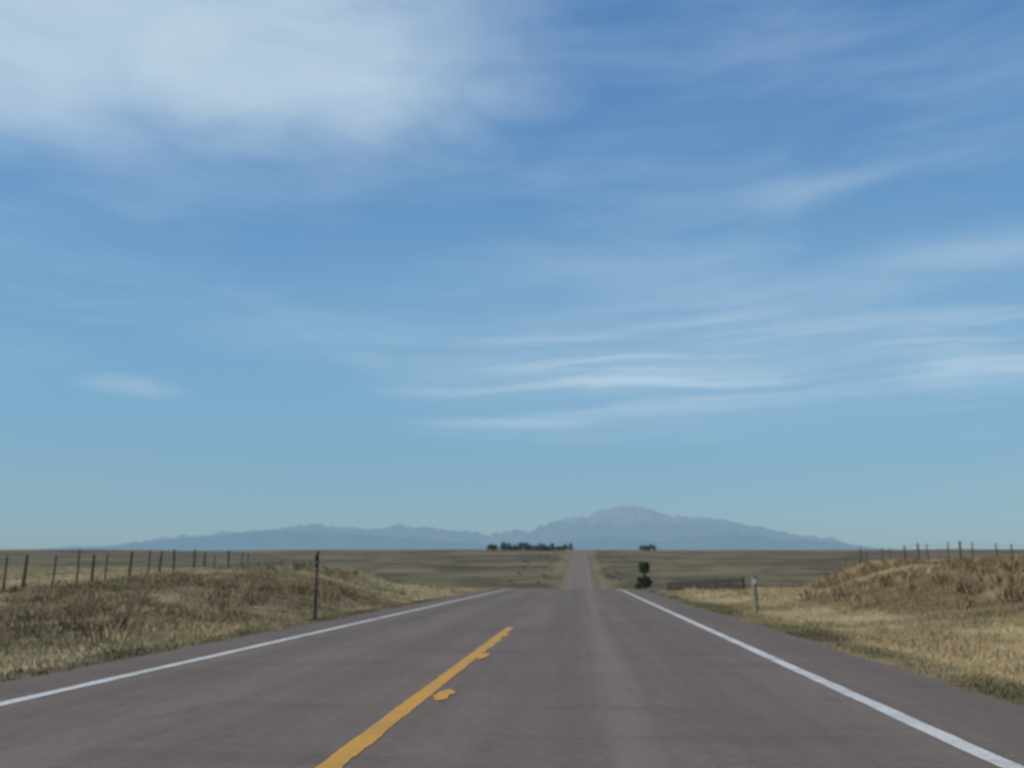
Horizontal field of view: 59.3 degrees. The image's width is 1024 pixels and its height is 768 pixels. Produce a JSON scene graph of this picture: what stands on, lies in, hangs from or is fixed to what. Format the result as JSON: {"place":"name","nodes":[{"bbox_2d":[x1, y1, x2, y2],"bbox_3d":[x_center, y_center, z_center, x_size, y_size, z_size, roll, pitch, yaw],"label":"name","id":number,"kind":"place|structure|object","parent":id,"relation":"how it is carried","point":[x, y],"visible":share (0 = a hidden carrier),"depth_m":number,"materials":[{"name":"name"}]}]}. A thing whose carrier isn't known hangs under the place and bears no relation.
{"place":"outdoors","nodes":[
{"label":"outdoors","id":0,"kind":"place"},
{"bbox_2d":[33,505,850,549],"bbox_3d":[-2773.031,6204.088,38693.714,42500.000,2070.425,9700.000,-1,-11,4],"label":"mountain range","id":1,"kind":"structure","parent":0,"point":[640,522],"depth_m":38280.34,"materials":[{"name":"stone"}]},
{"bbox_2d":[62,531,886,550],"bbox_3d":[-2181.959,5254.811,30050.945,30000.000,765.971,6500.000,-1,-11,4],"label":"foothills","id":2,"kind":"structure","parent":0,"point":[275,540],"depth_m":29434.18,"materials":[{"name":"stone"}]},
{"bbox_2d":[0,550,1023,767],"bbox_3d":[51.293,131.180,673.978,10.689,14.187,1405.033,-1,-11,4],"label":"road","id":3,"kind":"structure","parent":0,"point":[578,672],"depth_m":8.58,"materials":[{"name":"grey asphalt"}]},
{"bbox_2d":[0,551,1023,767],"bbox_3d":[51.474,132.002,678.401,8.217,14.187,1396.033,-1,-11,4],"label":"road markings","id":4,"kind":"structure","parent":3,"relation":"on","point":[341,757],"depth_m":8.70,"materials":[{"name":"white paint"}]},
{"bbox_2d":[0,549,1023,706],"bbox_3d":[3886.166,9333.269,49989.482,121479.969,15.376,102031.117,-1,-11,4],"label":"ground","id":5,"kind":"structure","parent":0,"point":[488,569],"depth_m":417.93,"materials":[{"name":"brown plant"}]},
{"bbox_2d":[0,549,413,589],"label":"barbed wire fence","id":6,"kind":"object","parent":5,"relation":"on","point":[92,567],"visible":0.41,"depth_m":42.88,"materials":[{"name":"brown wood"}]},
{"bbox_2d":[313,550,318,619],"bbox_3d":[-5.048,5.288,23.161,0.114,1.980,0.130,-1,-11,4],"label":"marker post","id":7,"kind":"object","parent":5,"relation":"on","point":[316,585],"visible":0.84,"depth_m":23.17,"materials":[{"name":"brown wood"}]},
{"bbox_2d":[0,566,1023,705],"bbox_3d":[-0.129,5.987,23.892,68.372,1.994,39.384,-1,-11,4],"label":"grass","id":8,"kind":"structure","parent":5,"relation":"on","point":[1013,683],"depth_m":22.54,"materials":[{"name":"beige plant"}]},
{"bbox_2d":[0,555,1023,654],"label":"brush","id":9,"kind":"object","parent":5,"relation":"on","point":[1010,594],"visible":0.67,"depth_m":31.53,"materials":[{"name":"brown plant"}]},
{"bbox_2d":[486,542,573,550],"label":"tree row","id":10,"kind":"object","parent":5,"relation":"on","point":[527,547],"visible":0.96,"depth_m":797.13,"materials":[{"name":"green plant"}]},
{"bbox_2d":[507,555,627,582],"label":"shrub mass","id":11,"kind":"object","parent":5,"relation":"on","point":[544,575],"visible":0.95,"depth_m":468.97,"materials":[{"name":"green plant"}]},
{"bbox_2d":[634,562,652,589],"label":"juniper tree","id":12,"kind":"object","parent":5,"relation":"on","point":[645,582],"visible":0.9,"depth_m":146.99,"materials":[{"name":"green plant"}]},
{"bbox_2d":[639,543,656,550],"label":"tree row","id":13,"kind":"object","parent":5,"relation":"on","point":[645,547],"visible":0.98,"depth_m":797.95,"materials":[{"name":"green plant"}]},
{"bbox_2d":[666,577,744,589],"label":"guardrail","id":14,"kind":"object","parent":5,"relation":"on","point":[709,583],"visible":0.91,"depth_m":68.28,"materials":[{"name":"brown wood"}]},
{"bbox_2d":[666,584,746,591],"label":"brush","id":15,"kind":"object","parent":5,"relation":"on","point":[713,587],"visible":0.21,"depth_m":68.21,"materials":[{"name":"brown plant"}]},
{"bbox_2d":[751,575,757,612],"bbox_3d":[7.884,6.954,29.194,0.175,1.500,0.186,-1,-11,4],"label":"delineator post","id":16,"kind":"object","parent":5,"relation":"on","point":[754,594],"visible":0.84,"depth_m":29.18,"materials":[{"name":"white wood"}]},
{"bbox_2d":[779,541,1018,587],"bbox_3d":[28.037,15.211,69.697,0.633,5.679,70.616,-1,-11,4],"label":"barbed wire fence","id":17,"kind":"object","parent":5,"relation":"on","point":[947,543],"visible":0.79,"depth_m":58.21,"materials":[{"name":"brown wood"}]},
{"bbox_2d":[0,0,1023,549],"label":"sky","id":18,"kind":"structure","parent":0,"point":[485,267],"materials":[{"name":"blue"}]}
]}

